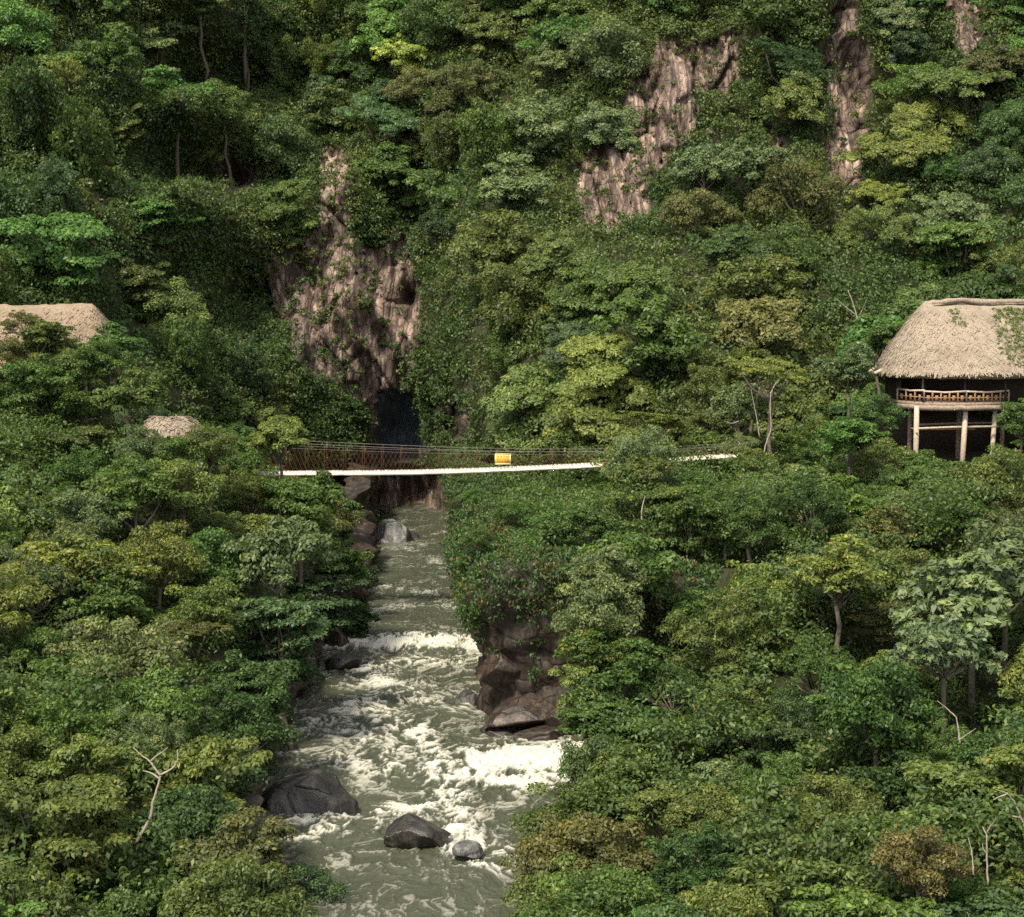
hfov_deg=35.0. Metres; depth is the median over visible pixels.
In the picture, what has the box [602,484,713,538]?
umbrella tree
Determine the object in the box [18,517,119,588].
feathery tree
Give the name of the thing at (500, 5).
tiered tree
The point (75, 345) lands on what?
bushy tree
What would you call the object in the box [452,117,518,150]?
tiered tree
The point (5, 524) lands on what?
bushy tree
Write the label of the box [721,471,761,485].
leaved tree
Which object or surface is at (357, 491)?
outcrop
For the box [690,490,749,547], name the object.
bushy tree
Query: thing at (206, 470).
feathery tree
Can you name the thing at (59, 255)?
tiered tree
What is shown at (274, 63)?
vine draped tree
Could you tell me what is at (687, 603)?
broadleaf tree
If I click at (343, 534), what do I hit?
feathery tree
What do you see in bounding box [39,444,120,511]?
feathery tree
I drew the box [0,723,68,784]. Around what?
bushy tree
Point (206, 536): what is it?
bushy tree
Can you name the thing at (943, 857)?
bushy tree
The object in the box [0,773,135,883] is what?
tiered tree
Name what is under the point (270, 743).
waterside foliage
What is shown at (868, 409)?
bushy tree
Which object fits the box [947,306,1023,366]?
roof weeds
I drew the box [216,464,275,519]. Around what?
feathery tree
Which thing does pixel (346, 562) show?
broadleaf tree
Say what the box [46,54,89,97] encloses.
vine draped tree
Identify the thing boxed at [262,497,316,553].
bushy tree
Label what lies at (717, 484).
broadleaf tree
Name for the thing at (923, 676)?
broadleaf tree
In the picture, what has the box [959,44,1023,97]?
broadleaf tree
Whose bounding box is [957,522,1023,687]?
leaved tree
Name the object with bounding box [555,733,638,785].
bushy tree
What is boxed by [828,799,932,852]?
broadleaf tree
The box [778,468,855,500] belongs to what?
broadleaf tree
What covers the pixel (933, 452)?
feathery tree
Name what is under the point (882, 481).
feathery tree
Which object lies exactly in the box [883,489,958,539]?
bushy tree
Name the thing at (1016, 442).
tiered tree
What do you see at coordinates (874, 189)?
umbrella tree
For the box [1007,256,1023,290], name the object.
broadleaf tree
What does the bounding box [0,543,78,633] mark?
feathery tree
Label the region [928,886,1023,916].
tiered tree
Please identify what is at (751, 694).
broadleaf tree
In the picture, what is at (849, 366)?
broadleaf tree
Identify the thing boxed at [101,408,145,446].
broadleaf tree
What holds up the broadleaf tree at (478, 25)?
on the mountain terrain at (398, 424)
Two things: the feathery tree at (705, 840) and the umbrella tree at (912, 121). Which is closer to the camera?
the feathery tree at (705, 840)
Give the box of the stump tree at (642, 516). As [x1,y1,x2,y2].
[641,497,644,533]
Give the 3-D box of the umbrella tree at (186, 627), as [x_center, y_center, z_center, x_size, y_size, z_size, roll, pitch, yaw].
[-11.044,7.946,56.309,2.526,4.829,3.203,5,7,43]
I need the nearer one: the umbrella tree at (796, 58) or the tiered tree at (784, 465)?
the tiered tree at (784, 465)
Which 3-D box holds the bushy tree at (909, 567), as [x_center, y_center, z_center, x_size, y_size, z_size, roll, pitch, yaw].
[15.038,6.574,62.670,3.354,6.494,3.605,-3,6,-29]
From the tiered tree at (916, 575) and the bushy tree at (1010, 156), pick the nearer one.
the tiered tree at (916, 575)
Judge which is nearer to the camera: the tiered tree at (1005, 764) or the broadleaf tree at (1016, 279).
the tiered tree at (1005, 764)
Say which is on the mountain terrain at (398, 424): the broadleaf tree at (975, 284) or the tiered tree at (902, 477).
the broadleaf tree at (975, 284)
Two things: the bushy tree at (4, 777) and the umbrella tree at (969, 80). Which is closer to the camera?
the bushy tree at (4, 777)
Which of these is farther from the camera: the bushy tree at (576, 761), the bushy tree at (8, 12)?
the bushy tree at (8, 12)
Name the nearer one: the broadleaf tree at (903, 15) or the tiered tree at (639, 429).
the tiered tree at (639, 429)
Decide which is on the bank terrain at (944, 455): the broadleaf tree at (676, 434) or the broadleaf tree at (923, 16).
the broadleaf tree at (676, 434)
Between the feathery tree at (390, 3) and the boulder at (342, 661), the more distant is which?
the feathery tree at (390, 3)
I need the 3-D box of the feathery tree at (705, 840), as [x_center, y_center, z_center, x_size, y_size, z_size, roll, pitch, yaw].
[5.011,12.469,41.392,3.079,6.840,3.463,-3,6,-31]
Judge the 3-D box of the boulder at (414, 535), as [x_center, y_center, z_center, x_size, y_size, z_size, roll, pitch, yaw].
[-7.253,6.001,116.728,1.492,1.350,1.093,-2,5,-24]
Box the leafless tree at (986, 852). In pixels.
[968,819,995,885]
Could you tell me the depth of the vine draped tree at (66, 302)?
99.56 m
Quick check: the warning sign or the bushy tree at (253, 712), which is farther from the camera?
the warning sign
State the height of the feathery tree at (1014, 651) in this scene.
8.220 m
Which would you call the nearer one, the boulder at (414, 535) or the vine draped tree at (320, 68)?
the boulder at (414, 535)
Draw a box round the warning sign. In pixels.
[495,454,510,463]
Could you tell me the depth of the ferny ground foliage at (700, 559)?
70.14 m
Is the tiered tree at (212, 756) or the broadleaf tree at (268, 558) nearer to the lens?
the tiered tree at (212, 756)
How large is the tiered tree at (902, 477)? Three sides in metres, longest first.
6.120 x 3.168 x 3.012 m
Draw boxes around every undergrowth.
[0,386,347,916]
[488,413,1023,916]
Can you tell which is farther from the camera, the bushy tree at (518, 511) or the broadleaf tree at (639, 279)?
the broadleaf tree at (639, 279)
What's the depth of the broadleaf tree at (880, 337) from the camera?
93.33 m
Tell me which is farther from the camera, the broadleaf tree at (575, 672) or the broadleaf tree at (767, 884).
the broadleaf tree at (575, 672)
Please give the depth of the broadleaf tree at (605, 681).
54.50 m
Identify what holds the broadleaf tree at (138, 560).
on the bank terrain at (218, 654)
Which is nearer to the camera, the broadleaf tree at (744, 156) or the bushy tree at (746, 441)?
the bushy tree at (746, 441)
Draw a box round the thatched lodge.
[0,303,121,434]
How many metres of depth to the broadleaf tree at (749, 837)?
42.33 m
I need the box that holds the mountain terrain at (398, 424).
[0,0,1023,515]
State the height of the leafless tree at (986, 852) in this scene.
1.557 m
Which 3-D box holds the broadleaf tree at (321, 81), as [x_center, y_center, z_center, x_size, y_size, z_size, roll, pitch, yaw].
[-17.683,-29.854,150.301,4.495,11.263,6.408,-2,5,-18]
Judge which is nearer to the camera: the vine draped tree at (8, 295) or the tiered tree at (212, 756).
the tiered tree at (212, 756)
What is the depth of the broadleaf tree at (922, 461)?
77.99 m
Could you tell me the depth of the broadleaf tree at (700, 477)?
74.86 m
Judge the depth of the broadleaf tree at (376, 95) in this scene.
144.35 m
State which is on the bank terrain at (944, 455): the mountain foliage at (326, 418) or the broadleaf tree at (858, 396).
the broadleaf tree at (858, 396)
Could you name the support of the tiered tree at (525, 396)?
on the mountain terrain at (398, 424)
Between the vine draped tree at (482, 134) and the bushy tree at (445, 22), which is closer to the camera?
the vine draped tree at (482, 134)
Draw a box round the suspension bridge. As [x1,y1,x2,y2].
[258,439,740,476]
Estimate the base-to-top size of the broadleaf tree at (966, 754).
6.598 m
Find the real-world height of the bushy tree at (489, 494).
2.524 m
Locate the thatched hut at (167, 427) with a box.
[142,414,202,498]
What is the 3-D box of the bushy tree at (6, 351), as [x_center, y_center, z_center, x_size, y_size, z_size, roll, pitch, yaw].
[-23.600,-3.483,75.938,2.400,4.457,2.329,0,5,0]
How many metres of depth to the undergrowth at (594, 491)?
52.28 m
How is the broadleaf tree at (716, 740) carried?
on the bank terrain at (944, 455)
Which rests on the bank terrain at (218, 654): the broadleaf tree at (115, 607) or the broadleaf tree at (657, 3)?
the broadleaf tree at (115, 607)
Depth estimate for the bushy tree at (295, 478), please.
95.60 m
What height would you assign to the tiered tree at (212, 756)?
7.749 m
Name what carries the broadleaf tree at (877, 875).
on the bank terrain at (944, 455)
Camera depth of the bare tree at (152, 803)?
36.16 m
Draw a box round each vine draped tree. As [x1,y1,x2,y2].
[0,53,71,166]
[0,245,33,305]
[24,152,85,214]
[41,97,116,198]
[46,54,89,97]
[55,299,73,304]
[159,309,214,391]
[217,334,270,400]
[238,0,246,83]
[240,7,261,91]
[254,31,297,95]
[289,0,329,35]
[299,34,350,81]
[424,110,470,178]
[453,97,517,190]
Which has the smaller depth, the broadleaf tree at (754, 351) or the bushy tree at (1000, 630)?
the bushy tree at (1000, 630)
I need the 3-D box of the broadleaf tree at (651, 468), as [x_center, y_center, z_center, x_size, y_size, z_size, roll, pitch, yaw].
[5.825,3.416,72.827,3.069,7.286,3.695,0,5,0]
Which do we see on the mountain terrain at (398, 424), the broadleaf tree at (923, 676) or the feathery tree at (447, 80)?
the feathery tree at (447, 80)
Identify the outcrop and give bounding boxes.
[336,479,370,519]
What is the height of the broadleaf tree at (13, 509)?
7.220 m
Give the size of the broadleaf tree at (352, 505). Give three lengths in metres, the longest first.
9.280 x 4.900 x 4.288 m
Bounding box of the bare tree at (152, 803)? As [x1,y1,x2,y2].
[133,747,177,843]
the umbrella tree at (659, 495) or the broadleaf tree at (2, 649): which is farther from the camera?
the umbrella tree at (659, 495)
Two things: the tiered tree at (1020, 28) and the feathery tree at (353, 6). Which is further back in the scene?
the feathery tree at (353, 6)
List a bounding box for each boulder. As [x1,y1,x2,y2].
[261,768,359,815]
[304,714,323,718]
[324,627,348,646]
[325,654,361,669]
[375,518,413,542]
[379,538,392,542]
[384,813,450,849]
[411,532,419,537]
[452,840,482,858]
[454,690,477,705]
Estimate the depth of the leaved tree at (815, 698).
51.05 m
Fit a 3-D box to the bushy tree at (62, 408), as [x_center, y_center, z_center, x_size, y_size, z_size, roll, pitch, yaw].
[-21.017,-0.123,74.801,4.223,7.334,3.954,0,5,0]
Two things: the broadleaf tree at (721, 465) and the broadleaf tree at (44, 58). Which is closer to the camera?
the broadleaf tree at (721, 465)
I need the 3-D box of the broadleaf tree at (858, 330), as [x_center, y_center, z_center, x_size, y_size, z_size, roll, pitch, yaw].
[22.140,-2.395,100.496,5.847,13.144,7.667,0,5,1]
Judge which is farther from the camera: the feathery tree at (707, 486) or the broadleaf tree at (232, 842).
the feathery tree at (707, 486)
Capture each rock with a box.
[474,653,519,690]
[479,727,522,736]
[483,691,556,729]
[513,724,560,740]
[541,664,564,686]
[543,707,568,734]
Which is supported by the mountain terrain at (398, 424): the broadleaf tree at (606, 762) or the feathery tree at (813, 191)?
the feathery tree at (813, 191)
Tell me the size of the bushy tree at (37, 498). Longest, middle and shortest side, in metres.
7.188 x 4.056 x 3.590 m
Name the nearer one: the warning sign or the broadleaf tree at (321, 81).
the warning sign
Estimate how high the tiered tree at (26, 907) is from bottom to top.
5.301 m
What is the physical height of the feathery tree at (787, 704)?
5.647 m
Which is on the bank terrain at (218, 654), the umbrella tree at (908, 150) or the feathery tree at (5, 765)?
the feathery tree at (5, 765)
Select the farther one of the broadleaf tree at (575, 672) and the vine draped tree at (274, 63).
the vine draped tree at (274, 63)
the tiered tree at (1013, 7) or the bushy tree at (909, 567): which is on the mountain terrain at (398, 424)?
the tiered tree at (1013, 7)
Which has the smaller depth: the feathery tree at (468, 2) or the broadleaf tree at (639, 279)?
the broadleaf tree at (639, 279)
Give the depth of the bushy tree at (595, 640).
56.59 m
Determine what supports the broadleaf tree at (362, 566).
on the bank terrain at (218, 654)
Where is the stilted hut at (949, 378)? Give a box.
[854,298,1023,461]
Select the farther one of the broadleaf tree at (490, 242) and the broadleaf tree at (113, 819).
the broadleaf tree at (490, 242)
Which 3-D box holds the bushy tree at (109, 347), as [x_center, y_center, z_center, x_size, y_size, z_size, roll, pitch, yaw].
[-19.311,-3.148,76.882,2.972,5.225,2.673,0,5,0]
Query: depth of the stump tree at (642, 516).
64.46 m
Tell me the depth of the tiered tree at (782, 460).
87.28 m
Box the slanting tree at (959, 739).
[939,702,975,743]
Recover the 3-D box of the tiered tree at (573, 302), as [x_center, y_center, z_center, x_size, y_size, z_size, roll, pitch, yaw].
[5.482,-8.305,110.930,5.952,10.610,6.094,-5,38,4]
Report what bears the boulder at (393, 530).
in the river water
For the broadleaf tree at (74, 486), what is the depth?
65.02 m
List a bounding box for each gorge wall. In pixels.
[189,463,385,916]
[441,444,716,729]
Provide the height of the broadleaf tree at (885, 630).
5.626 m
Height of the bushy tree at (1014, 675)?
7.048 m
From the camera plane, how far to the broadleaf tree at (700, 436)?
87.78 m
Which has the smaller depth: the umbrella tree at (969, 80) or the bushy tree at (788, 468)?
the bushy tree at (788, 468)
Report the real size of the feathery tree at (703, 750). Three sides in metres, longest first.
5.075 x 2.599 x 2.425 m
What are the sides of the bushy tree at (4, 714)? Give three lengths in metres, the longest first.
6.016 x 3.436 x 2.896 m
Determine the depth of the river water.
59.23 m
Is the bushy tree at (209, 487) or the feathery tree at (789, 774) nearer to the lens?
the feathery tree at (789, 774)
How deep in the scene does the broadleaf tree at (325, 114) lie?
144.60 m
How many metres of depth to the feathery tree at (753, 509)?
63.49 m
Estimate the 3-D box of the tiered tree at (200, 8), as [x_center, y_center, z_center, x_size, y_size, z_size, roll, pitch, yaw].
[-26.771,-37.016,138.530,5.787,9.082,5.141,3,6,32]
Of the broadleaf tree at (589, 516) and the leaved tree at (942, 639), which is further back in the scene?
the broadleaf tree at (589, 516)
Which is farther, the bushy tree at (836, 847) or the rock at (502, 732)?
the rock at (502, 732)
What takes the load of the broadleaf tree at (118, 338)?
on the bank terrain at (218, 654)
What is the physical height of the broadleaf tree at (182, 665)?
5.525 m
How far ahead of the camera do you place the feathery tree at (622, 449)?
73.68 m
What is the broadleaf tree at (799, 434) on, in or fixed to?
on the bank terrain at (944, 455)
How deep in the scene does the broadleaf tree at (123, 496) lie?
64.07 m
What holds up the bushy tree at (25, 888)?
on the bank terrain at (218, 654)
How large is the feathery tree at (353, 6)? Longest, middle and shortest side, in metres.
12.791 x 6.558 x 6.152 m
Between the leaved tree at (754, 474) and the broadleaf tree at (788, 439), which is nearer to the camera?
the leaved tree at (754, 474)
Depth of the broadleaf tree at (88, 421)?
86.90 m
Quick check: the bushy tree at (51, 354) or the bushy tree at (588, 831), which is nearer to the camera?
the bushy tree at (588, 831)
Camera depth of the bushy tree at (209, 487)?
65.79 m
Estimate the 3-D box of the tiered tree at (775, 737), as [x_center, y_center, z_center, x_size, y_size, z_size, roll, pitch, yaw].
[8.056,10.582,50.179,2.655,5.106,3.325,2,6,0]
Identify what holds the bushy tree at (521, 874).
on the bank terrain at (944, 455)
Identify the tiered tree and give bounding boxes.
[0,212,121,287]
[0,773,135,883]
[0,899,46,916]
[21,0,66,19]
[45,425,116,479]
[105,102,146,150]
[115,261,179,316]
[119,734,273,844]
[121,196,205,275]
[188,0,227,81]
[225,594,334,750]
[254,178,320,248]
[287,574,370,667]
[397,168,467,222]
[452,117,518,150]
[478,0,538,25]
[478,361,575,458]
[514,229,599,294]
[541,377,673,476]
[544,257,628,325]
[555,696,652,760]
[556,330,638,410]
[598,428,688,450]
[699,223,776,275]
[732,724,816,776]
[745,453,800,477]
[761,463,823,475]
[779,882,942,916]
[815,404,875,450]
[867,467,933,497]
[876,282,942,324]
[880,496,930,549]
[897,574,995,623]
[901,743,1023,875]
[906,217,1006,284]
[909,191,991,237]
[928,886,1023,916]
[969,0,1023,25]
[1001,398,1023,446]
[1009,11,1023,33]
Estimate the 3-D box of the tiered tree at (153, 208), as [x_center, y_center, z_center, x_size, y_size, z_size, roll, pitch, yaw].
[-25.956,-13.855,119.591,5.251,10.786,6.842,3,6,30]
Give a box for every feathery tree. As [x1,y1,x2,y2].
[0,309,43,352]
[0,432,32,479]
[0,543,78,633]
[0,753,12,780]
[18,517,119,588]
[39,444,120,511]
[104,705,188,793]
[180,469,207,498]
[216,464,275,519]
[320,30,390,81]
[322,0,376,27]
[331,516,352,542]
[366,0,414,10]
[413,202,463,253]
[422,58,499,112]
[454,0,494,11]
[481,326,531,375]
[594,424,680,515]
[629,658,707,712]
[642,706,713,784]
[644,817,767,907]
[654,586,795,691]
[676,363,753,433]
[704,482,733,529]
[713,477,795,563]
[730,467,803,545]
[730,752,809,824]
[743,155,850,225]
[755,444,785,470]
[767,678,841,743]
[774,474,851,553]
[774,633,860,695]
[783,439,834,464]
[786,421,811,436]
[792,435,865,475]
[831,200,913,251]
[865,466,907,488]
[898,449,936,465]
[903,638,965,682]
[905,142,968,187]
[919,718,995,766]
[965,501,1023,552]
[969,239,1023,284]
[974,408,1014,436]
[997,714,1023,743]
[1008,633,1023,661]
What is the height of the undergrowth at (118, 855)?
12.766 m
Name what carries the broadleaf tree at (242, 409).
on the mountain terrain at (398, 424)
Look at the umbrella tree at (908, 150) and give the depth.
121.75 m
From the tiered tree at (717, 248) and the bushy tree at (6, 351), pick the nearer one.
the bushy tree at (6, 351)
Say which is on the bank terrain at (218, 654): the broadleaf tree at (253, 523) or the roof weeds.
the broadleaf tree at (253, 523)
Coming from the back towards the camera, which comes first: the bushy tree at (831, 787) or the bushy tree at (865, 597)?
the bushy tree at (865, 597)
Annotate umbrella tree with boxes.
[154,619,234,668]
[332,93,424,142]
[597,411,689,436]
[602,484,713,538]
[725,356,810,458]
[750,35,838,87]
[831,131,954,180]
[841,179,909,213]
[889,96,974,144]
[905,854,1002,912]
[912,59,1023,112]
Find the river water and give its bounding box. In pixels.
[259,502,585,916]
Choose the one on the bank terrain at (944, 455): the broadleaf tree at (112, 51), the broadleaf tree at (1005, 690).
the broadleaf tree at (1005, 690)
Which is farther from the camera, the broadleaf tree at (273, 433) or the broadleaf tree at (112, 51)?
the broadleaf tree at (112, 51)
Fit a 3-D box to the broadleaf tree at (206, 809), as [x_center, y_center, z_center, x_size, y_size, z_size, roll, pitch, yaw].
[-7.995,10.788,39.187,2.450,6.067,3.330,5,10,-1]
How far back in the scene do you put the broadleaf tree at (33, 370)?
73.48 m
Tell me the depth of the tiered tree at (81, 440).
70.87 m
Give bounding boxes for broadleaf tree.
[0,353,74,471]
[0,425,67,468]
[0,463,53,506]
[0,485,37,557]
[0,541,9,584]
[0,644,10,667]
[3,533,146,620]
[10,320,75,421]
[14,35,86,77]
[26,653,99,696]
[29,733,149,798]
[57,485,104,520]
[61,574,153,628]
[62,789,137,876]
[64,417,110,429]
[72,21,144,75]
[75,866,186,916]
[77,463,195,555]
[86,546,162,595]
[89,321,147,437]
[90,367,168,436]
[95,0,130,16]
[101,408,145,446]
[115,635,188,678]
[131,13,199,76]
[131,782,238,877]
[138,64,220,177]
[170,805,299,905]
[174,445,223,475]
[183,144,225,178]
[194,731,268,797]
[206,649,300,767]
[207,395,254,433]
[210,551,262,590]
[217,450,269,467]
[218,514,338,644]
[220,426,281,467]
[230,513,312,589]
[244,415,309,478]
[247,399,305,435]
[247,643,322,702]
[258,469,346,600]
[294,84,366,133]
[298,73,345,115]
[314,544,374,587]
[324,487,365,533]
[329,597,380,635]
[347,141,413,188]
[348,0,423,58]
[355,562,371,576]
[359,78,407,112]
[369,32,432,75]
[446,209,541,278]
[457,4,519,57]
[477,152,555,211]
[497,89,569,156]
[515,13,608,67]
[521,0,601,25]
[526,42,588,89]
[538,320,600,368]
[548,663,614,707]
[553,626,674,694]
[555,673,667,741]
[557,530,682,688]
[561,507,618,543]
[563,544,652,674]
[573,101,641,150]
[579,743,655,810]
[588,293,709,370]
[592,260,678,301]
[602,498,632,522]
[608,454,676,517]
[615,782,714,841]
[624,488,734,562]
[643,0,691,16]
[643,484,710,530]
[660,470,717,493]
[661,587,739,651]
[661,711,740,768]
[662,425,695,455]
[666,142,733,188]
[669,427,731,470]
[676,758,752,815]
[691,834,914,916]
[694,253,814,304]
[694,486,765,559]
[695,480,727,492]
[702,380,768,433]
[702,673,784,751]
[707,137,796,206]
[710,440,729,478]
[711,343,783,446]
[715,295,809,353]
[722,0,820,42]
[722,825,818,868]
[748,384,836,448]
[760,69,826,134]
[772,422,843,460]
[772,547,885,639]
[778,430,803,455]
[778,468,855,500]
[781,532,888,659]
[807,465,830,473]
[810,341,881,416]
[817,416,891,475]
[820,473,889,530]
[824,313,903,389]
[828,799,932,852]
[832,381,884,448]
[839,749,939,816]
[843,501,917,553]
[844,598,952,642]
[856,649,936,688]
[858,861,908,902]
[860,320,900,394]
[870,0,946,19]
[871,0,932,37]
[882,25,940,63]
[901,449,974,486]
[938,732,1023,790]
[940,262,1023,299]
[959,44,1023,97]
[961,512,1023,548]
[994,402,1023,459]
[994,850,1023,904]
[997,684,1023,740]
[1006,133,1023,158]
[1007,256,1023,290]
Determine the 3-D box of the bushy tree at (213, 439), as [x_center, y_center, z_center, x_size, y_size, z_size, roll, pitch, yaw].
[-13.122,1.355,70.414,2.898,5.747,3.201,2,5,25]
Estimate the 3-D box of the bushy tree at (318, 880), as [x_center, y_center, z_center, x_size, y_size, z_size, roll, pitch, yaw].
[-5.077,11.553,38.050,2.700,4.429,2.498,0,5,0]
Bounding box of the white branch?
[993,789,1023,826]
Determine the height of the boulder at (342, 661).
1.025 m
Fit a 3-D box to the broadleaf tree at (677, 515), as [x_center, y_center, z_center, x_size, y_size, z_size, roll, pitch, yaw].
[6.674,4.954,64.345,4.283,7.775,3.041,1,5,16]
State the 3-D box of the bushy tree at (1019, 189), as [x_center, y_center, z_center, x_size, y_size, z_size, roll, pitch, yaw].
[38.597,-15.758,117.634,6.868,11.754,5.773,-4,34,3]
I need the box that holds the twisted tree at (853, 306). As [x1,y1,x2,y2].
[836,291,865,319]
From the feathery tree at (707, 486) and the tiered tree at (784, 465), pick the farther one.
the tiered tree at (784, 465)
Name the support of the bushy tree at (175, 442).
on the bank terrain at (218, 654)
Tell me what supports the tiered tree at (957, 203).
on the mountain terrain at (398, 424)
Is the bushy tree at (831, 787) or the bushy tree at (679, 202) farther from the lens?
the bushy tree at (679, 202)
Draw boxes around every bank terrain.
[0,453,349,916]
[510,449,1023,916]
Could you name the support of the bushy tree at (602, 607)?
on the bank terrain at (944, 455)
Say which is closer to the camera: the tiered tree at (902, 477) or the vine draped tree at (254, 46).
the tiered tree at (902, 477)
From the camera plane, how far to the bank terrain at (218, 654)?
61.73 m
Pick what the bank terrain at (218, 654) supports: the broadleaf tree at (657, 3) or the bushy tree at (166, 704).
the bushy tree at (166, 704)
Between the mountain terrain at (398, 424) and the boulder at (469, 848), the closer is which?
the boulder at (469, 848)
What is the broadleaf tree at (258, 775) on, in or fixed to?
on the bank terrain at (218, 654)
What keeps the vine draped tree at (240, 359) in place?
on the mountain terrain at (398, 424)
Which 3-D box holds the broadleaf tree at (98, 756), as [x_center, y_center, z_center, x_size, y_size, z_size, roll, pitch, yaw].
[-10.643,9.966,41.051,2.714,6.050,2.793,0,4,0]
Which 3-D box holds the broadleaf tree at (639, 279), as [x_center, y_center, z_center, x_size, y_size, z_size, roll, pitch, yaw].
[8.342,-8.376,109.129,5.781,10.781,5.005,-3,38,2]
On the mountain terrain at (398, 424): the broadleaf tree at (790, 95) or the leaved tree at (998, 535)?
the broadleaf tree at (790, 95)
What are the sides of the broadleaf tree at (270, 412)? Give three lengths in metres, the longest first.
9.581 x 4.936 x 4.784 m
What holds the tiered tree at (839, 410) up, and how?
on the bank terrain at (944, 455)
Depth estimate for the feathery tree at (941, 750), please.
47.06 m
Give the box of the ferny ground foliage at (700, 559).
[508,475,719,564]
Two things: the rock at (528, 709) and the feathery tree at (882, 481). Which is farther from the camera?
the feathery tree at (882, 481)
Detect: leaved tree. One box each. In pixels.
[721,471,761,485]
[723,559,806,611]
[805,662,938,753]
[886,611,1007,733]
[888,539,1023,727]
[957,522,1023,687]
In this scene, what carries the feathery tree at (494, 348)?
on the mountain terrain at (398, 424)
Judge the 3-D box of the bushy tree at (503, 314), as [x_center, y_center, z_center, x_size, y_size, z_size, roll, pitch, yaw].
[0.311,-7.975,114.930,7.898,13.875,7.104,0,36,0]
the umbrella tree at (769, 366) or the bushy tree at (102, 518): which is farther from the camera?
the umbrella tree at (769, 366)
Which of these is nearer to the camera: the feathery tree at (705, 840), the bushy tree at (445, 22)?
the feathery tree at (705, 840)
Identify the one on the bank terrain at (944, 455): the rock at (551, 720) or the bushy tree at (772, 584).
the bushy tree at (772, 584)
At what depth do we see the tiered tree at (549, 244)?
111.26 m
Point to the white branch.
(1020, 816)
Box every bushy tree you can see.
[0,0,56,61]
[0,167,46,228]
[0,336,35,427]
[0,375,46,426]
[0,507,25,561]
[0,561,54,630]
[0,624,88,672]
[0,675,40,741]
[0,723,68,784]
[0,767,46,854]
[0,856,86,916]
[3,692,94,747]
[6,485,72,545]
[10,377,101,427]
[17,697,123,782]
[25,348,90,400]
[28,488,133,544]
[41,615,191,707]
[45,337,83,354]
[46,344,129,425]
[66,886,171,916]
[79,665,206,745]
[83,337,132,441]
[89,451,179,529]
[112,402,182,444]
[112,423,169,519]
[118,519,207,615]
[129,276,212,337]
[137,457,228,538]
[139,435,208,525]
[148,577,247,645]
[156,526,249,598]
[157,851,318,916]
[177,423,240,513]
[184,678,303,787]
[186,511,247,553]
[206,78,259,183]
[214,448,278,490]
[230,113,318,172]
[240,861,351,916]
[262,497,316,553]
[264,464,303,482]
[325,498,363,535]
[380,64,441,107]
[389,115,432,161]
[394,0,467,48]
[458,487,488,503]
[458,525,492,562]
[460,260,560,336]
[483,491,497,497]
[490,500,531,526]
[498,809,607,883]
[499,850,629,916]
[508,777,627,838]
[517,810,666,897]
[517,862,663,916]
[527,510,581,544]
[550,573,646,642]
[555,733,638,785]
[556,621,657,672]
[559,12,653,84]
[589,426,681,478]
[605,904,679,916]
[618,895,711,916]
[653,187,742,234]
[659,782,758,837]
[670,470,714,482]
[673,883,772,916]
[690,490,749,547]
[703,0,729,4]
[718,432,761,456]
[723,568,815,654]
[726,446,780,475]
[751,223,821,271]
[766,833,866,886]
[768,490,809,553]
[774,463,829,521]
[780,552,873,623]
[780,772,886,851]
[811,658,950,766]
[843,437,917,481]
[844,393,912,481]
[857,483,903,497]
[866,544,931,602]
[868,823,982,906]
[870,61,951,106]
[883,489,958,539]
[921,499,993,557]
[943,448,1023,523]
[955,136,1023,187]
[969,598,1023,647]
[970,443,1023,467]
[972,97,1023,147]
[995,643,1023,695]
[998,173,1023,214]
[1004,34,1023,70]
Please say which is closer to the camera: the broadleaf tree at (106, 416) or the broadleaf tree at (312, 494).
the broadleaf tree at (312, 494)
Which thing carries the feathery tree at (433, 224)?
on the mountain terrain at (398, 424)
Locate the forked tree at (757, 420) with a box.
[725,380,778,452]
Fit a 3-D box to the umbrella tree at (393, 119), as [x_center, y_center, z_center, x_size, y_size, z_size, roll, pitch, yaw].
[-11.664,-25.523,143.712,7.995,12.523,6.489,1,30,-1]
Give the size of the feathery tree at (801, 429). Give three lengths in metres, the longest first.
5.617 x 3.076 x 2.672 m
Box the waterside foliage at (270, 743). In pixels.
[200,510,382,916]
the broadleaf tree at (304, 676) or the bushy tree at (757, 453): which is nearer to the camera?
the broadleaf tree at (304, 676)
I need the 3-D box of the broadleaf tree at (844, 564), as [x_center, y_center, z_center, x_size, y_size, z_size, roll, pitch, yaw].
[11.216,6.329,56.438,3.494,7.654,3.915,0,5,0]
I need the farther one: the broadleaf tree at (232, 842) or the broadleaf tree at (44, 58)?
the broadleaf tree at (44, 58)
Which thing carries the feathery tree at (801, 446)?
on the bank terrain at (944, 455)
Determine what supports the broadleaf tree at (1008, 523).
on the bank terrain at (944, 455)
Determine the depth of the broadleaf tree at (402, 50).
147.11 m
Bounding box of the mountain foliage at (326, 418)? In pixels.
[0,0,1023,483]
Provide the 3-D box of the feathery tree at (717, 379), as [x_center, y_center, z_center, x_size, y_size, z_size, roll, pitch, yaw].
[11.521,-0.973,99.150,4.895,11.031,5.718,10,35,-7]
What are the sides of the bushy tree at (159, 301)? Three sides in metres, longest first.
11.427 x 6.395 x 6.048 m
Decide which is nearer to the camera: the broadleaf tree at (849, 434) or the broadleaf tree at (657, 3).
the broadleaf tree at (849, 434)
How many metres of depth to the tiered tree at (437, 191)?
136.60 m
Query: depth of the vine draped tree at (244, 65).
148.43 m
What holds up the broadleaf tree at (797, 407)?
on the bank terrain at (944, 455)
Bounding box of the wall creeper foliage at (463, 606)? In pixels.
[433,438,725,682]

